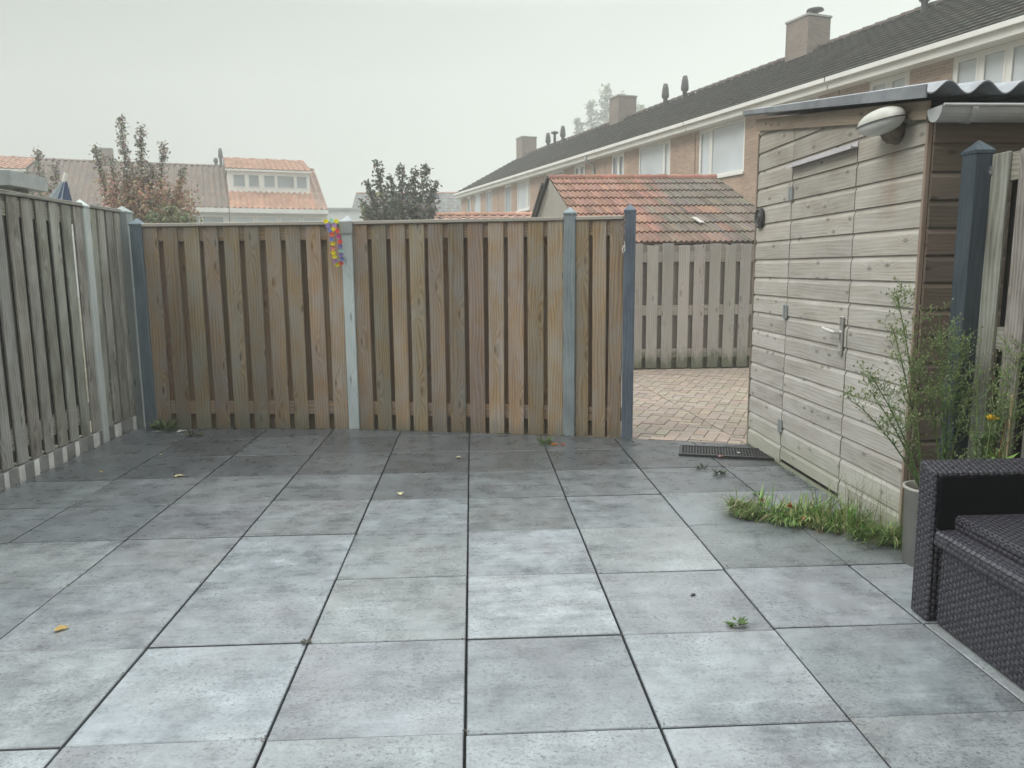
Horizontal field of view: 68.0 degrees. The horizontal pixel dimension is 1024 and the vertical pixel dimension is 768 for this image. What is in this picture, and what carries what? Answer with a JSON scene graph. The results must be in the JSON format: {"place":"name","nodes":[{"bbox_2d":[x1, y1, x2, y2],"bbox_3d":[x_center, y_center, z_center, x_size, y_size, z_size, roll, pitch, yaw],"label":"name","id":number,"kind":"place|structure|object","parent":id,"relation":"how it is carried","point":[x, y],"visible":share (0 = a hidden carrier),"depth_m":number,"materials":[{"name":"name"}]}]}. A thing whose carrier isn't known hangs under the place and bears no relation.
{"place":"outdoors","nodes":[
{"label":"outdoors","id":0,"kind":"place"},
{"bbox_2d":[0,155,36,174],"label":"terraced house","id":1,"kind":"structure","parent":0,"point":[17,163],"depth_m":42.26,"materials":[{"name":"orange tile"}]},
{"bbox_2d":[0,170,47,391],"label":"flat building","id":2,"kind":"structure","parent":0,"point":[10,180],"depth_m":8.65,"materials":[{"name":"metal"}]},
{"bbox_2d":[0,297,125,470],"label":"ground","id":3,"kind":"structure","parent":0,"point":[85,371],"depth_m":11.60,"materials":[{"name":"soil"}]},
{"bbox_2d":[22,146,61,200],"bbox_3d":[-11.985,-3.732,19.531,1.313,4.669,1.199,-1,9,-3],"label":"tree","id":4,"kind":"object","parent":3,"relation":"on","point":[38,158],"visible":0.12,"depth_m":19.33,"materials":[{"name":"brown plant"}]},
{"bbox_2d":[44,172,71,224],"bbox_3d":[-4.156,-0.777,7.005,0.333,2.285,0.297,-1,9,-3],"label":"folded parasol","id":5,"kind":"object","parent":3,"relation":"on","point":[61,191],"visible":0.22,"depth_m":6.84,"materials":[{"name":"blue fabric"}]},
{"bbox_2d":[29,147,124,297],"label":"terraced house","id":6,"kind":"structure","parent":3,"relation":"on","point":[82,177],"depth_m":43.08,"materials":[{"name":"white paint"}]},
{"bbox_2d":[88,204,137,440],"bbox_3d":[-3.446,-0.511,6.515,0.092,1.975,0.584,-1,9,-3],"label":"plank fence","id":7,"kind":"object","parent":3,"relation":"on","point":[111,290],"visible":0.84,"depth_m":6.50,"materials":[{"name":"grey wood"}]},
{"bbox_2d":[117,206,145,428],"bbox_3d":[-3.430,-0.577,6.841,0.133,2.007,0.133,-1,9,-3],"label":"fence post","id":8,"kind":"object","parent":3,"relation":"on","point":[125,216],"visible":0.46,"depth_m":6.78,"materials":[{"name":"grey concrete"}]},
{"bbox_2d":[128,219,156,428],"bbox_3d":[-3.243,-0.502,6.721,0.108,1.892,0.108,0,9,2],"label":"fence post","id":9,"kind":"object","parent":3,"relation":"on","point":[139,276],"visible":0.64,"depth_m":6.66,"materials":[{"name":"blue concrete"}]},
{"bbox_2d":[89,113,204,222],"bbox_3d":[-7.433,-3.144,15.554,2.171,4.635,1.203,-1,9,-3],"label":"tree","id":10,"kind":"object","parent":3,"relation":"on","point":[146,199],"visible":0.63,"depth_m":15.32,"materials":[{"name":"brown plant"}]},
{"bbox_2d":[141,204,202,222],"bbox_3d":[-6.570,-2.085,14.746,1.136,2.774,1.041,7,11,39],"label":"bush","id":11,"kind":"object","parent":3,"relation":"on","point":[151,217],"visible":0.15,"depth_m":14.48,"materials":[{"name":"green plant"}]},
{"bbox_2d":[123,148,228,222],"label":"terraced house","id":12,"kind":"structure","parent":3,"relation":"on","point":[209,179],"depth_m":44.74,"materials":[{"name":"white paint"}]},
{"bbox_2d":[188,215,199,222],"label":"window","id":13,"kind":"structure","parent":12,"relation":"in","point":[198,219],"depth_m":43.05,"materials":[{"name":"white paint"}]},
{"bbox_2d":[202,215,224,222],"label":"window","id":14,"kind":"structure","parent":12,"relation":"in","point":[208,218],"depth_m":43.35,"materials":[{"name":"grey glass"}]},
{"bbox_2d":[141,221,348,428],"bbox_3d":[-2.322,-0.485,6.682,1.746,1.835,0.092,0,9,3],"label":"plank fence","id":15,"kind":"object","parent":3,"relation":"on","point":[247,323],"visible":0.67,"depth_m":6.66,"materials":[{"name":"brown wood"}]},
{"bbox_2d":[323,218,343,266],"bbox_3d":[-1.500,-1.196,6.430,0.167,0.410,0.109,-1,9,-3],"label":"flower garland","id":16,"kind":"object","parent":15,"relation":"hanging from","point":[331,239],"visible":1,"depth_m":6.39,"materials":[{"name":"multicoloured plastic"}]},
{"bbox_2d":[223,157,327,221],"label":"terraced house","id":17,"kind":"structure","parent":3,"relation":"on","point":[269,190],"depth_m":45.32,"materials":[{"name":"orange tile"}]},
{"bbox_2d":[233,216,254,221],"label":"window","id":18,"kind":"structure","parent":17,"relation":"in","point":[235,218],"depth_m":43.95,"materials":[{"name":"grey glass"}]},
{"bbox_2d":[256,216,277,221],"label":"window","id":19,"kind":"structure","parent":17,"relation":"in","point":[259,218],"depth_m":44.41,"materials":[{"name":"white paint"}]},
{"bbox_2d":[280,216,300,221],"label":"window","id":20,"kind":"structure","parent":17,"relation":"in","point":[282,219],"depth_m":44.89,"materials":[{"name":"white paint"}]},
{"bbox_2d":[303,217,322,221],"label":"window","id":21,"kind":"structure","parent":17,"relation":"in","point":[305,219],"depth_m":45.33,"materials":[{"name":"grey glass"}]},
{"bbox_2d":[339,215,359,428],"bbox_3d":[-1.400,-0.505,6.630,0.111,1.897,0.111,0,9,6],"label":"fence post","id":22,"kind":"object","parent":3,"relation":"on","point":[346,225],"visible":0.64,"depth_m":6.58,"materials":[{"name":"grey concrete"}]},
{"bbox_2d":[361,192,387,220],"bbox_3d":[-4.865,-4.804,27.364,1.144,4.306,1.084,7,11,39],"label":"tree","id":23,"kind":"object","parent":3,"relation":"on","point":[377,195],"visible":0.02,"depth_m":27.03,"materials":[{"name":"green plant"}]},
{"bbox_2d":[357,159,442,220],"bbox_3d":[-2.793,-3.555,19.321,2.126,4.235,1.208,-1,9,-3],"label":"tree","id":24,"kind":"object","parent":3,"relation":"on","point":[404,207],"visible":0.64,"depth_m":19.14,"materials":[{"name":"green plant"}]},
{"bbox_2d":[490,122,608,215],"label":"terraced house","id":25,"kind":"structure","parent":3,"relation":"on","point":[518,187],"depth_m":35.95,"materials":[{"name":"brick"}]},
{"bbox_2d":[505,185,510,211],"bbox_3d":[-0.204,-9.000,37.315,0.125,1.495,0.980,-4,9,-21],"label":"window","id":26,"kind":"structure","parent":25,"relation":"in","point":[507,188],"depth_m":37.39,"materials":[{"name":"white glass"}]},
{"bbox_2d":[515,179,529,211],"bbox_3d":[0.516,-8.777,35.487,0.125,1.395,1.630,-4,9,-21],"label":"window","id":27,"kind":"structure","parent":25,"relation":"in","point":[523,186],"depth_m":35.59,"materials":[{"name":"white paint"}]},
{"bbox_2d":[573,83,644,133],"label":"tree","id":28,"kind":"object","parent":3,"relation":"on","point":[604,106],"visible":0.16,"depth_m":90.62,"materials":[{"name":"green plant"}]},
{"bbox_2d":[534,75,708,181],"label":"terraced house","id":29,"kind":"structure","parent":3,"relation":"on","point":[582,157],"depth_m":30.63,"materials":[{"name":"brick"}]},
{"bbox_2d":[546,170,562,175],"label":"window","id":30,"kind":"structure","parent":29,"relation":"in","point":[561,171],"depth_m":32.00,"materials":[{"name":"grey glass"}]},
{"bbox_2d":[574,163,584,174],"bbox_3d":[2.672,-7.920,30.097,0.125,1.495,1.030,-4,9,-21],"label":"window","id":31,"kind":"structure","parent":29,"relation":"in","point":[579,169],"depth_m":29.99,"materials":[{"name":"white glass"}]},
{"bbox_2d":[595,57,784,174],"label":"terraced house","id":32,"kind":"structure","parent":3,"relation":"on","point":[663,142],"depth_m":25.08,"materials":[{"name":"brick"}]},
{"bbox_2d":[612,152,623,174],"bbox_3d":[3.792,-7.497,27.274,0.125,1.495,1.000,-4,9,-21],"label":"window","id":33,"kind":"structure","parent":32,"relation":"in","point":[618,159],"depth_m":27.20,"materials":[{"name":"white glass"}]},
{"bbox_2d":[639,139,670,174],"bbox_3d":[4.680,-7.165,25.055,0.125,1.495,2.030,-4,9,-21],"label":"window","id":34,"kind":"structure","parent":32,"relation":"in","point":[654,159],"depth_m":24.99,"materials":[{"name":"white paint"}]},
{"bbox_2d":[683,0,954,205],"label":"terraced house","id":35,"kind":"structure","parent":3,"relation":"on","point":[727,133],"depth_m":21.00,"materials":[{"name":"brick"}]},
{"bbox_2d":[698,118,745,177],"bbox_3d":[5.985,-6.674,21.779,0.125,1.495,2.210,-4,9,-21],"label":"window","id":36,"kind":"structure","parent":35,"relation":"in","point":[721,147],"depth_m":21.72,"materials":[{"name":"white glass"}]},
{"bbox_2d":[825,0,1023,95],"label":"terraced house","id":37,"kind":"structure","parent":3,"relation":"on","point":[960,41],"depth_m":15.14,"materials":[{"name":"brick"}]},
{"bbox_2d":[869,71,909,90],"bbox_3d":[8.114,-5.873,16.426,0.125,1.495,1.140,-4,9,-21],"label":"window","id":38,"kind":"structure","parent":37,"relation":"in","point":[902,79],"depth_m":16.28,"materials":[{"name":"white glass"}]},
{"bbox_2d":[952,38,1023,83],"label":"window","id":39,"kind":"structure","parent":37,"relation":"in","point":[1002,63],"depth_m":14.20,"materials":[{"name":"white paint"}]},
{"bbox_2d":[326,208,362,220],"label":"flat building","id":40,"kind":"structure","parent":0,"point":[339,214],"depth_m":56.17,"materials":[{"name":"paint"}]},
{"bbox_2d":[352,192,460,219],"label":"tiled garage","id":41,"kind":"structure","parent":0,"point":[449,202],"depth_m":62.65,"materials":[{"name":"ceramic"}]},
{"bbox_2d":[0,0,935,207],"label":"sky","id":42,"kind":"structure","parent":0,"point":[336,87],"materials":[{"name":"white"}]},
{"bbox_2d":[427,212,531,218],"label":"tiled garage","id":43,"kind":"structure","parent":0,"point":[461,215],"depth_m":22.86,"materials":[{"name":"ceramic"}]},
{"bbox_2d":[453,131,569,212],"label":"terraced house","id":44,"kind":"structure","parent":0,"point":[480,195],"depth_m":41.52,"materials":[{"name":"brick"}]},
{"bbox_2d":[467,196,470,212],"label":"window","id":45,"kind":"structure","parent":44,"relation":"in","point":[468,198],"depth_m":42.96,"materials":[{"name":"white glass"}]},
{"bbox_2d":[474,193,479,212],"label":"window","id":46,"kind":"structure","parent":44,"relation":"in","point":[476,197],"depth_m":41.68,"materials":[{"name":"white glass"}]},
{"bbox_2d":[486,190,491,212],"bbox_3d":[-1.219,-9.383,39.870,0.125,1.495,1.030,-4,9,-21],"label":"window","id":47,"kind":"structure","parent":44,"relation":"in","point":[488,193],"depth_m":39.92,"materials":[{"name":"white glass"}]},
{"bbox_2d":[0,429,1023,767],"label":"patio","id":48,"kind":"structure","parent":0,"point":[600,637],"depth_m":3.07,"materials":[{"name":"grey tile"}]},
{"bbox_2d":[0,189,102,492],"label":"plank fence","id":49,"kind":"object","parent":48,"relation":"on","point":[41,272],"visible":0.97,"depth_m":5.45,"materials":[{"name":"grey wood"}]},
{"bbox_2d":[54,625,70,630],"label":"fallen leaf","id":50,"kind":"object","parent":48,"relation":"on","point":[59,627],"visible":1,"depth_m":3.00,"materials":[{"name":"yellow plant"}]},
{"bbox_2d":[76,199,109,443],"bbox_3d":[-3.425,-0.476,6.178,0.103,2.007,0.098,-1,9,-3],"label":"fence post","id":51,"kind":"object","parent":48,"relation":"on","point":[92,292],"visible":0.46,"depth_m":6.16,"materials":[{"name":"grey concrete"}]},
{"bbox_2d":[148,416,180,430],"bbox_3d":[-3.068,0.331,6.720,0.286,0.161,0.250,-6,10,-33],"label":"weed","id":52,"kind":"object","parent":48,"relation":"on","point":[162,424],"visible":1,"depth_m":6.68,"materials":[{"name":"green plant"}]},
{"bbox_2d":[183,425,203,435],"bbox_3d":[-2.743,0.393,6.497,0.220,0.101,0.138,-4,9,-21],"label":"weed","id":53,"kind":"object","parent":48,"relation":"on","point":[192,432],"visible":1,"depth_m":6.50,"materials":[{"name":"green plant"}]},
{"bbox_2d":[301,638,310,643],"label":"weed","id":54,"kind":"object","parent":48,"relation":"on","point":[308,640],"visible":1,"depth_m":2.87,"materials":[{"name":"green plant"}]},
{"bbox_2d":[352,217,563,436],"bbox_3d":[-0.460,-0.467,6.470,1.811,1.835,0.092,1,9,10],"label":"plank fence","id":55,"kind":"object","parent":48,"relation":"on","point":[459,325],"visible":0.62,"depth_m":6.44,"materials":[{"name":"brown wood"}]},
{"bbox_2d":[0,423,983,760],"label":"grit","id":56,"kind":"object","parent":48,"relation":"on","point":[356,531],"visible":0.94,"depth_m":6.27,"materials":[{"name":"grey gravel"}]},
{"bbox_2d":[536,434,552,444],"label":"weed","id":57,"kind":"object","parent":48,"relation":"on","point":[549,439],"visible":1,"depth_m":6.08,"materials":[{"name":"green plant"}]},
{"bbox_2d":[563,207,576,435],"bbox_3d":[0.480,-0.484,6.293,0.105,1.927,0.105,1,9,11],"label":"fence post","id":58,"kind":"object","parent":48,"relation":"on","point":[570,216],"visible":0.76,"depth_m":6.24,"materials":[{"name":"grey concrete"}]},
{"bbox_2d":[575,215,623,437],"bbox_3d":[0.717,-0.444,6.247,0.388,1.833,0.092,2,9,13],"label":"plank fence","id":59,"kind":"object","parent":48,"relation":"on","point":[598,306],"visible":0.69,"depth_m":6.22,"materials":[{"name":"brown wood"}]},
{"bbox_2d":[621,204,636,438],"bbox_3d":[0.949,-0.476,6.182,0.096,1.937,0.096,2,9,13],"label":"fence post","id":60,"kind":"object","parent":48,"relation":"on","point":[630,210],"visible":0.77,"depth_m":6.14,"materials":[{"name":"grey concrete"}]},
{"bbox_2d":[622,214,625,254],"bbox_3d":[0.884,-1.180,5.995,0.033,0.329,0.022,-1,9,-3],"label":"gate chain","id":61,"kind":"object","parent":60,"relation":"hanging from","point":[624,246],"visible":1,"depth_m":6.00,"materials":[{"name":"metal"}]},
{"bbox_2d":[712,467,727,474],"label":"weed","id":62,"kind":"object","parent":48,"relation":"on","point":[722,472],"visible":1,"depth_m":5.14,"materials":[{"name":"green plant"}]},
{"bbox_2d":[679,445,773,459],"bbox_3d":[1.613,0.514,5.743,0.680,0.015,0.300,2,9,13],"label":"door mat","id":63,"kind":"object","parent":48,"relation":"on","point":[717,451],"depth_m":5.72,"materials":[{"name":"grey metal"}]},
{"bbox_2d":[724,616,749,626],"bbox_3d":[0.882,0.931,2.986,0.098,0.035,0.081,-1,9,-3],"label":"weed","id":64,"kind":"object","parent":48,"relation":"on","point":[741,621],"visible":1,"depth_m":2.98,"materials":[{"name":"green plant"}]},
{"bbox_2d":[699,483,831,535],"bbox_3d":[1.440,0.654,4.254,0.838,0.197,0.679,-1,9,-3],"label":"weed heap","id":65,"kind":"object","parent":48,"relation":"on","point":[785,514],"visible":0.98,"depth_m":4.23,"materials":[{"name":"green plant"}]},
{"bbox_2d":[740,445,815,489],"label":"leaf litter","id":66,"kind":"object","parent":48,"relation":"on","point":[789,473],"visible":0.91,"depth_m":5.16,"materials":[{"name":"brown plant"}]},
{"bbox_2d":[777,457,903,550],"bbox_3d":[1.859,0.614,3.964,0.642,0.361,1.055,-7,11,-38],"label":"grass clump","id":67,"kind":"object","parent":48,"relation":"on","point":[855,524],"visible":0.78,"depth_m":4.00,"materials":[{"name":"green plant"}]},
{"bbox_2d":[743,80,1023,532],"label":"garden shed","id":68,"kind":"structure","parent":48,"relation":"on","point":[855,222],"depth_m":4.32,"materials":[{"name":"brown wood"}]},
{"bbox_2d":[754,208,764,227],"bbox_3d":[1.851,-1.243,5.683,0.028,0.150,0.150,-1,9,-3],"label":"wall vent","id":69,"kind":"object","parent":68,"relation":"attached to","point":[759,217],"depth_m":5.66,"materials":[{"name":"plastic"}]},
{"bbox_2d":[777,147,858,491],"bbox_3d":[1.896,-0.403,4.852,0.090,2.010,0.896,-1,9,-3],"label":"door","id":70,"kind":"structure","parent":68,"relation":"in","point":[816,349],"depth_m":4.78,"materials":[{"name":"brown wood"}]},
{"bbox_2d":[856,106,906,144],"bbox_3d":[1.876,-1.302,3.836,0.179,0.179,0.356,-1,9,-3],"label":"wall lamp","id":71,"kind":"object","parent":68,"relation":"attached to","point":[886,124],"visible":1,"depth_m":3.78,"materials":[{"name":"plastic"}]},
{"bbox_2d":[901,480,918,566],"bbox_3d":[1.947,0.663,3.578,0.212,0.373,0.212,-1,9,-3],"label":"plant pot","id":72,"kind":"object","parent":48,"relation":"on","point":[911,493],"visible":0.3,"depth_m":3.55,"materials":[{"name":"ceramic"}]},
{"bbox_2d":[840,276,953,488],"bbox_3d":[1.737,0.020,3.472,0.467,1.027,0.312,-1,9,-3],"label":"tall weed","id":73,"kind":"object","parent":72,"relation":"on","point":[915,475],"visible":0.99,"depth_m":3.44,"materials":[{"name":"green plant"}]},
{"bbox_2d":[911,458,1023,688],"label":"rattan sofa","id":74,"kind":"object","parent":48,"relation":"on","point":[968,582],"visible":1,"depth_m":2.88,"materials":[{"name":"wicker"}]},
{"bbox_2d":[939,140,996,459],"bbox_3d":[2.124,-0.119,3.589,0.096,1.997,0.108,-1,9,-3],"label":"fence post","id":75,"kind":"object","parent":48,"relation":"on","point":[975,180],"visible":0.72,"depth_m":3.49,"materials":[{"name":"grey concrete"}]},
{"bbox_2d":[988,166,992,174],"bbox_3d":[2.146,-0.960,3.419,0.011,0.040,0.045,-1,9,-3],"label":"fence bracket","id":76,"kind":"object","parent":75,"relation":"attached to","point":[990,172],"visible":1,"depth_m":3.40,"materials":[{"name":"metal"}]},
{"bbox_2d":[967,148,1023,458],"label":"plank fence","id":77,"kind":"object","parent":75,"relation":"attached to","point":[1008,167],"visible":0.45,"depth_m":3.37,"materials":[{"name":"grey wood"}]},
{"bbox_2d":[954,336,1023,458],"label":"tall weed","id":78,"kind":"object","parent":48,"relation":"on","point":[983,437],"visible":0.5,"depth_m":3.35,"materials":[{"name":"green plant"}]},
{"bbox_2d":[985,413,998,458],"bbox_3d":[2.028,0.509,3.267,0.053,0.774,0.054,-1,9,-3],"label":"yellow flower","id":79,"kind":"object","parent":48,"relation":"on","point":[990,417],"visible":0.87,"depth_m":3.21,"materials":[{"name":"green plant"}]},
{"bbox_2d":[989,420,1017,458],"bbox_3d":[2.034,0.526,3.197,0.139,0.760,0.100,-6,10,-31],"label":"leafy sapling","id":80,"kind":"object","parent":48,"relation":"on","point":[995,457],"visible":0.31,"depth_m":3.16,"materials":[{"name":"green plant"}]},
{"bbox_2d":[985,331,1023,457],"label":"tall weed","id":81,"kind":"object","parent":48,"relation":"on","point":[1010,397],"visible":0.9,"depth_m":3.16,"materials":[{"name":"green plant"}]},
{"bbox_2d":[1006,395,1013,457],"bbox_3d":[2.092,0.471,3.227,0.012,0.860,0.022,-1,9,-3],"label":"bamboo cane","id":82,"kind":"object","parent":48,"relation":"on","point":[1010,415],"visible":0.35,"depth_m":3.18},
{"bbox_2d":[486,367,748,443],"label":"alley","id":83,"kind":"structure","parent":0,"point":[702,404],"depth_m":7.80,"materials":[{"name":"brick"}]},
{"bbox_2d":[563,245,623,337],"bbox_3d":[0.696,-1.035,10.331,1.774,1.690,0.075,-1,9,-3],"label":"plank fence","id":84,"kind":"object","parent":83,"relation":"on","point":[563,279],"visible":0.02,"depth_m":10.23,"materials":[{"name":"brown wood"}]},
{"bbox_2d":[634,243,753,367],"bbox_3d":[2.549,-1.068,10.424,1.860,1.700,0.077,-1,9,-3],"label":"plank fence","id":85,"kind":"object","parent":83,"relation":"on","point":[693,306],"visible":0.78,"depth_m":10.40,"materials":[{"name":"brown wood"}]},
{"bbox_2d":[531,174,755,367],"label":"tiled garage","id":86,"kind":"structure","parent":0,"point":[688,209],"depth_m":11.98,"materials":[{"name":"tile"}]},
{"bbox_2d":[905,298,988,459],"bbox_3d":[1.967,0.068,3.467,0.344,0.927,0.294,-1,9,-3],"label":"tall weed","id":87,"kind":"object","parent":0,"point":[945,445],"visible":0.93,"depth_m":3.43,"materials":[{"name":"green plant"}]}
]}

